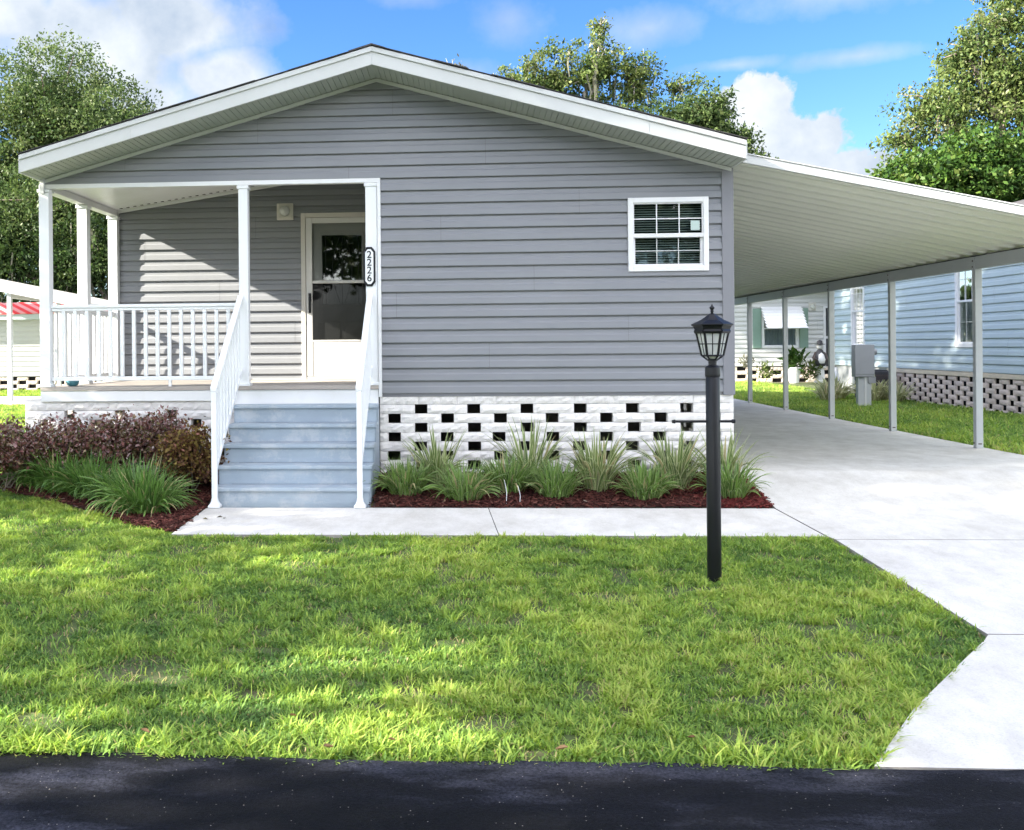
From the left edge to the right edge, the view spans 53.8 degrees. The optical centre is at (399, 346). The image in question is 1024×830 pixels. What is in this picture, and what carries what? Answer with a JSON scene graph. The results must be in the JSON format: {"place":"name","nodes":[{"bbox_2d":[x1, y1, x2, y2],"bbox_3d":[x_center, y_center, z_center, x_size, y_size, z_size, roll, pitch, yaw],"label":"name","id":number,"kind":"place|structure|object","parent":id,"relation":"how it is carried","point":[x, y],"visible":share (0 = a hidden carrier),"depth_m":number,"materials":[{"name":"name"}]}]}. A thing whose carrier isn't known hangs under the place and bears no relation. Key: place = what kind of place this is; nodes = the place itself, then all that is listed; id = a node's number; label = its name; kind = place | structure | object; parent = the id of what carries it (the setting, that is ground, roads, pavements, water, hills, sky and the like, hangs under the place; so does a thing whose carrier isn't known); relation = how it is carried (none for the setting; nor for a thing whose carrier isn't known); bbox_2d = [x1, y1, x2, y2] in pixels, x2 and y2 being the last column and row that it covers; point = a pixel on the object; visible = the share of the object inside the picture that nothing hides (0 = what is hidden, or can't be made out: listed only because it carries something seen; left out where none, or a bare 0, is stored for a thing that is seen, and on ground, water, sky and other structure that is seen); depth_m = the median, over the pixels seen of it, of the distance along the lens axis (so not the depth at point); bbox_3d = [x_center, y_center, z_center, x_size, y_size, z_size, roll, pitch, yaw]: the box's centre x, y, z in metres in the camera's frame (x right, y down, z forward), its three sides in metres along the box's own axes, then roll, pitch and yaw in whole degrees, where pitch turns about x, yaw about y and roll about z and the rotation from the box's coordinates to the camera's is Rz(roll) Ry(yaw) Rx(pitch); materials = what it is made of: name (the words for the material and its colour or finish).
{"place":"outdoors","nodes":[
{"label":"outdoors","id":0,"kind":"place"},
{"bbox_2d":[0,402,24,472],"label":"lawn","id":1,"kind":"structure","parent":0,"point":[14,409],"depth_m":20.02,"materials":[{"name":"green plant"}]},
{"bbox_2d":[0,389,40,396],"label":"lawn","id":2,"kind":"structure","parent":0,"point":[25,392],"depth_m":29.07,"materials":[{"name":"green plant"}]},
{"bbox_2d":[0,396,40,404],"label":"neighbour driveway","id":3,"kind":"structure","parent":0,"point":[4,399],"depth_m":25.58,"materials":[{"name":"concrete"}]},
{"bbox_2d":[0,279,108,400],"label":"neighbour carport","id":4,"kind":"object","parent":3,"relation":"on","point":[16,290],"visible":0.37,"depth_m":24.73,"materials":[{"name":"white metal"}]},
{"bbox_2d":[0,373,1021,768],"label":"ground","id":5,"kind":"structure","parent":0,"point":[162,669],"depth_m":5.26,"materials":[{"name":"green plant"}]},
{"bbox_2d":[0,302,107,389],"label":"neighbour house","id":6,"kind":"structure","parent":5,"relation":"on","point":[26,346],"depth_m":31.83,"materials":[{"name":"white plastic"}]},
{"bbox_2d":[0,195,108,302],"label":"dark oak tree","id":7,"kind":"object","parent":5,"relation":"on","point":[15,266],"visible":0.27,"depth_m":34.85,"materials":[{"name":"green plant"}]},
{"bbox_2d":[0,23,162,293],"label":"oak tree","id":8,"kind":"object","parent":5,"relation":"on","point":[59,110],"visible":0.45,"depth_m":37.37,"materials":[{"name":"green plant"}]},
{"bbox_2d":[0,471,218,531],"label":"bark mulch","id":9,"kind":"object","parent":5,"relation":"on","point":[175,519],"visible":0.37,"depth_m":8.93,"materials":[{"name":"brown wood"}]},
{"bbox_2d":[0,413,50,490],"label":"fringe shrub","id":10,"kind":"object","parent":9,"relation":"on","point":[14,449],"visible":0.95,"depth_m":9.56,"materials":[{"name":"brown plant"}]},
{"bbox_2d":[0,455,54,491],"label":"lily turf clump","id":11,"kind":"object","parent":9,"relation":"on","point":[19,479],"visible":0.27,"depth_m":9.67,"materials":[{"name":"green plant"}]},
{"bbox_2d":[5,437,99,497],"bbox_3d":[-3.234,1.147,9.652,1.063,0.540,1.053,-1,0,4],"label":"lily turf clump","id":12,"kind":"object","parent":9,"relation":"on","point":[44,474],"visible":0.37,"depth_m":9.48,"materials":[{"name":"green plant"}]},
{"bbox_2d":[17,408,99,471],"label":"fringe shrub","id":13,"kind":"object","parent":9,"relation":"on","point":[72,435],"visible":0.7,"depth_m":9.69,"materials":[{"name":"purple plant"}]},
{"bbox_2d":[36,446,138,501],"bbox_3d":[-2.919,1.194,9.457,1.060,0.510,0.988,-1,0,4],"label":"lily turf clump","id":14,"kind":"object","parent":9,"relation":"on","point":[72,478],"visible":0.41,"depth_m":9.28,"materials":[{"name":"green plant"}]},
{"bbox_2d":[71,459,156,504],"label":"lily turf clump","id":15,"kind":"object","parent":9,"relation":"on","point":[93,492],"visible":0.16,"depth_m":9.06,"materials":[{"name":"green plant"}]},
{"bbox_2d":[77,404,153,472],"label":"fringe shrub","id":16,"kind":"object","parent":9,"relation":"on","point":[108,434],"visible":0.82,"depth_m":9.67,"materials":[{"name":"purple plant"}]},
{"bbox_2d":[76,452,193,516],"bbox_3d":[-2.355,1.200,8.971,1.072,0.538,1.063,-1,0,4],"label":"lily turf clump","id":17,"kind":"object","parent":9,"relation":"on","point":[111,486],"visible":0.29,"depth_m":8.85,"materials":[{"name":"green plant"}]},
{"bbox_2d":[91,458,201,522],"bbox_3d":[-2.221,1.233,8.766,0.991,0.483,0.997,-1,0,4],"label":"lily turf clump","id":18,"kind":"object","parent":9,"relation":"on","point":[141,498],"visible":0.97,"depth_m":8.62,"materials":[{"name":"green plant"}]},
{"bbox_2d":[119,404,194,481],"bbox_3d":[-2.346,0.969,9.790,0.800,0.810,0.743,-1,0,4],"label":"fringe shrub","id":19,"kind":"object","parent":9,"relation":"on","point":[161,422],"visible":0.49,"depth_m":9.68,"materials":[{"name":"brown plant"}]},
{"bbox_2d":[145,416,231,492],"bbox_3d":[-1.994,1.027,9.476,0.895,0.775,0.913,-1,0,4],"label":"fringe shrub","id":20,"kind":"object","parent":9,"relation":"on","point":[184,449],"visible":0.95,"depth_m":9.26,"materials":[{"name":"brown plant"}]},
{"bbox_2d":[208,292,379,507],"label":"porch steps","id":21,"kind":"structure","parent":5,"relation":"on","point":[337,432],"depth_m":9.41,"materials":[{"name":"blue paint"}]},
{"bbox_2d":[171,508,497,537],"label":"walkway slab","id":22,"kind":"structure","parent":5,"relation":"on","point":[328,522],"depth_m":8.29,"materials":[{"name":"concrete"}]},
{"bbox_2d":[17,43,747,473],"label":"house","id":23,"kind":"structure","parent":5,"relation":"on","point":[561,263],"depth_m":9.99,"materials":[{"name":"grey plastic"}]},
{"bbox_2d":[66,381,79,385],"bbox_3d":[-3.425,0.371,10.464,0.140,0.094,0.138,-1,0,4],"label":"pot","id":24,"kind":"object","parent":23,"relation":"on","point":[72,383],"visible":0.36,"depth_m":10.41,"materials":[{"name":"teal ceramic"}]},
{"bbox_2d":[306,217,365,375],"bbox_3d":[-0.701,-0.598,12.038,0.862,1.909,0.056,-1,0,4],"label":"storm door","id":25,"kind":"structure","parent":23,"relation":"in","point":[335,309],"depth_m":12.05,"materials":[{"name":"metal"}]},
{"bbox_2d":[312,223,365,280],"bbox_3d":[-0.697,-0.595,12.100,0.868,1.922,0.052,-1,0,4],"label":"inner door","id":26,"kind":"structure","parent":23,"relation":"in","point":[337,248],"depth_m":12.10,"materials":[{"name":"wood"}]},
{"bbox_2d":[363,247,375,285],"bbox_3d":[-0.307,-0.797,10.009,0.120,0.394,0.022,-1,0,4],"label":"house number plaque","id":27,"kind":"object","parent":23,"relation":"attached to","point":[369,277],"visible":1,"depth_m":10.00,"materials":[{"name":"white metal"}]},
{"bbox_2d":[627,196,708,271],"bbox_3d":[2.641,-1.101,9.921,0.780,0.725,0.220,-1,0,4],"label":"window","id":28,"kind":"structure","parent":23,"relation":"in","point":[665,233],"depth_m":9.91,"materials":[{"name":"white plastic"}]},
{"bbox_2d":[0,714,903,773],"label":"lawn fringe","id":29,"kind":"object","parent":5,"relation":"on","point":[470,743],"visible":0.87,"depth_m":4.14,"materials":[{"name":"green plant"}]},
{"bbox_2d":[555,745,567,748],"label":"fallen leaf","id":30,"kind":"object","parent":5,"relation":"on","point":[561,746],"visible":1,"depth_m":4.04,"materials":[{"name":"plant"}]},
{"bbox_2d":[368,470,772,507],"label":"bark mulch","id":31,"kind":"object","parent":5,"relation":"on","point":[391,500],"visible":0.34,"depth_m":8.97,"materials":[{"name":"brown wood"}]},
{"bbox_2d":[364,453,444,496],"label":"lily clump","id":32,"kind":"object","parent":31,"relation":"on","point":[401,479],"visible":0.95,"depth_m":9.19,"materials":[{"name":"green plant"}]},
{"bbox_2d":[400,425,481,484],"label":"flax lily","id":33,"kind":"object","parent":31,"relation":"on","point":[434,457],"visible":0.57,"depth_m":9.52,"materials":[{"name":"green plant"}]},
{"bbox_2d":[416,454,505,502],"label":"lily clump","id":34,"kind":"object","parent":31,"relation":"on","point":[461,485],"visible":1,"depth_m":9.02,"materials":[{"name":"green plant"}]},
{"bbox_2d":[471,450,551,494],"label":"lily clump","id":35,"kind":"object","parent":31,"relation":"on","point":[512,477],"visible":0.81,"depth_m":9.22,"materials":[{"name":"green plant"}]},
{"bbox_2d":[483,414,582,479],"bbox_3d":[1.258,0.979,9.602,1.048,0.713,0.857,-1,0,4],"label":"flax lily","id":36,"kind":"object","parent":31,"relation":"on","point":[532,447],"visible":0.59,"depth_m":9.53,"materials":[{"name":"green plant"}]},
{"bbox_2d":[517,456,595,499],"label":"lily clump","id":37,"kind":"object","parent":31,"relation":"on","point":[556,482],"visible":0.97,"depth_m":9.04,"materials":[{"name":"green plant"}]},
{"bbox_2d":[553,429,643,491],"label":"flax lily","id":38,"kind":"object","parent":31,"relation":"on","point":[595,460],"visible":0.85,"depth_m":9.21,"materials":[{"name":"green plant"}]},
{"bbox_2d":[603,458,687,500],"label":"lily clump","id":39,"kind":"object","parent":31,"relation":"on","point":[643,482],"visible":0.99,"depth_m":8.97,"materials":[{"name":"green plant"}]},
{"bbox_2d":[628,428,723,488],"bbox_3d":[2.606,1.024,9.390,0.937,0.626,0.953,-1,0,4],"label":"flax lily","id":40,"kind":"object","parent":31,"relation":"on","point":[679,461],"visible":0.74,"depth_m":9.26,"materials":[{"name":"green plant"}]},
{"bbox_2d":[663,471,773,508],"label":"bark mulch","id":41,"kind":"object","parent":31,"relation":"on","point":[754,499],"visible":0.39,"depth_m":8.85,"materials":[{"name":"brown wood"}]},
{"bbox_2d":[671,428,777,473],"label":"flax lily","id":42,"kind":"object","parent":41,"relation":"on","point":[731,451],"visible":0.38,"depth_m":9.34,"materials":[{"name":"green plant"}]},
{"bbox_2d":[681,456,773,499],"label":"lily clump","id":43,"kind":"object","parent":41,"relation":"on","point":[735,485],"visible":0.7,"depth_m":8.91,"materials":[{"name":"green plant"}]},
{"bbox_2d":[492,11,707,114],"bbox_3d":[6.426,-5.173,35.569,8.909,13.279,3.415,-1,0,4],"label":"sparse tree","id":44,"kind":"object","parent":5,"relation":"on","point":[593,71],"visible":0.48,"depth_m":35.28,"materials":[{"name":"green plant"}]},
{"bbox_2d":[489,508,824,538],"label":"walkway slab","id":45,"kind":"structure","parent":5,"relation":"on","point":[621,522],"depth_m":8.15,"materials":[{"name":"concrete"}]},
{"bbox_2d":[672,304,735,582],"bbox_3d":[1.974,0.677,6.499,0.397,1.901,0.229,-1,0,16],"label":"lamp post","id":46,"kind":"object","parent":5,"relation":"on","point":[712,331],"visible":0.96,"depth_m":6.44,"materials":[{"name":"black metal"}]},
{"bbox_2d":[636,75,778,158],"bbox_3d":[10.613,-3.921,34.295,5.114,10.706,2.955,-1,0,4],"label":"round tree","id":47,"kind":"object","parent":5,"relation":"on","point":[713,114],"visible":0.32,"depth_m":33.82,"materials":[{"name":"green plant"}]},
{"bbox_2d":[755,360,779,379],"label":"garden shrub","id":48,"kind":"object","parent":5,"relation":"on","point":[764,367],"visible":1,"depth_m":32.52,"materials":[{"name":"green plant"}]},
{"bbox_2d":[776,345,810,382],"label":"potted plant","id":49,"kind":"object","parent":5,"relation":"on","point":[795,358],"visible":0.83,"depth_m":32.02,"materials":[{"name":"green plant"}]},
{"bbox_2d":[800,359,822,380],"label":"garden shrub","id":50,"kind":"object","parent":5,"relation":"on","point":[812,368],"visible":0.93,"depth_m":32.34,"materials":[{"name":"green plant"}]},
{"bbox_2d":[812,340,827,382],"bbox_3d":[13.644,0.482,32.471,0.451,1.390,0.463,-1,0,-44],"label":"garden figurine","id":51,"kind":"object","parent":5,"relation":"on","point":[820,356],"visible":0.79,"depth_m":32.36,"materials":[{"name":"white plastic"}]},
{"bbox_2d":[812,375,855,398],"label":"striped plant","id":52,"kind":"object","parent":5,"relation":"on","point":[845,388],"visible":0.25,"depth_m":22.41,"materials":[{"name":"green plant"}]},
{"bbox_2d":[734,292,963,381],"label":"white house","id":53,"kind":"structure","parent":5,"relation":"on","point":[807,322],"depth_m":33.24,"materials":[{"name":"plastic"}]},
{"bbox_2d":[761,312,798,347],"bbox_3d":[12.642,-0.604,33.305,1.200,1.320,0.170,-1,0,4],"label":"window","id":54,"kind":"structure","parent":53,"relation":"in","point":[771,337],"depth_m":33.35,"materials":[{"name":"white plastic"}]},
{"bbox_2d":[851,345,876,405],"bbox_3d":[9.402,0.584,20.225,0.450,1.238,0.216,-1,0,4],"label":"meter pedestal","id":55,"kind":"object","parent":5,"relation":"on","point":[863,364],"visible":0.88,"depth_m":20.14,"materials":[{"name":"metal"}]},
{"bbox_2d":[848,380,888,400],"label":"striped plant","id":56,"kind":"object","parent":5,"relation":"on","point":[874,396],"visible":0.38,"depth_m":21.46,"materials":[{"name":"green plant"}]},
{"bbox_2d":[855,369,888,398],"bbox_3d":[10.731,0.858,22.595,0.630,0.670,0.715,-1,0,4],"label":"air conditioner","id":57,"kind":"object","parent":5,"relation":"on","point":[881,375],"visible":0.2,"depth_m":22.25,"materials":[{"name":"grey metal"}]},
{"bbox_2d":[733,399,1023,541],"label":"driveway slab","id":58,"kind":"structure","parent":5,"relation":"on","point":[838,479],"depth_m":9.52,"materials":[{"name":"concrete"}]},
{"bbox_2d":[733,153,1023,447],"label":"carport","id":59,"kind":"object","parent":58,"relation":"on","point":[800,229],"visible":0.78,"depth_m":11.95,"materials":[{"name":"white metal"}]},
{"bbox_2d":[873,379,916,401],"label":"striped plant","id":60,"kind":"object","parent":5,"relation":"on","point":[901,395],"visible":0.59,"depth_m":21.24,"materials":[{"name":"green plant"}]},
{"bbox_2d":[836,540,1023,636],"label":"driveway slab","id":61,"kind":"structure","parent":5,"relation":"on","point":[980,583],"depth_m":6.54,"materials":[{"name":"concrete"}]},
{"bbox_2d":[865,119,1023,372],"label":"broadleaf tree","id":62,"kind":"object","parent":5,"relation":"on","point":[990,165],"visible":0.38,"depth_m":28.77,"materials":[{"name":"green plant"}]},
{"bbox_2d":[866,0,1023,167],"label":"live oak tree","id":63,"kind":"object","parent":5,"relation":"on","point":[997,92],"visible":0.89,"depth_m":32.48,"materials":[{"name":"green plant"}]},
{"bbox_2d":[874,635,1023,769],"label":"driveway slab","id":64,"kind":"structure","parent":5,"relation":"on","point":[972,718],"depth_m":4.35,"materials":[{"name":"concrete"}]},
{"bbox_2d":[0,751,1023,829],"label":"road","id":65,"kind":"structure","parent":0,"point":[83,791],"depth_m":3.73,"materials":[{"name":"black asphalt"}]},
{"bbox_2d":[0,0,1023,302],"label":"sky","id":66,"kind":"structure","parent":0,"point":[814,76],"materials":[{"name":"blue"}]},
{"bbox_2d":[733,380,1023,454],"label":"side lawn","id":67,"kind":"structure","parent":0,"point":[943,422],"depth_m":17.14,"materials":[{"name":"green plant"}]},
{"bbox_2d":[737,354,754,368],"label":"garden shrub","id":68,"kind":"object","parent":67,"relation":"on","point":[745,364],"visible":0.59,"depth_m":32.52,"materials":[{"name":"white plant"}]},
{"bbox_2d":[805,379,848,400],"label":"striped plant","id":69,"kind":"object","parent":67,"relation":"on","point":[822,392],"visible":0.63,"depth_m":21.95,"materials":[{"name":"green plant"}]},
{"bbox_2d":[834,367,839,382],"bbox_3d":[10.353,0.867,23.629,0.100,0.733,0.778,-1,0,13],"label":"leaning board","id":70,"kind":"object","parent":67,"relation":"on","point":[836,372],"visible":0.19,"depth_m":23.80,"materials":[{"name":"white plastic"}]},
{"bbox_2d":[834,200,1023,413],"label":"blue house","id":71,"kind":"structure","parent":0,"point":[934,337],"depth_m":20.33,"materials":[{"name":"plastic"}]},
{"bbox_2d":[850,286,871,344],"bbox_3d":[11.398,-0.878,24.687,0.220,1.850,0.850,-1,0,4],"label":"window","id":72,"kind":"structure","parent":71,"relation":"in","point":[857,295],"depth_m":24.77,"materials":[{"name":"white plastic"}]},
{"bbox_2d":[954,270,985,346],"bbox_3d":[11.046,-0.889,19.274,0.220,1.820,1.000,-1,0,4],"label":"window","id":73,"kind":"structure","parent":71,"relation":"in","point":[962,280],"depth_m":19.53,"materials":[{"name":"white plastic"}]}
]}

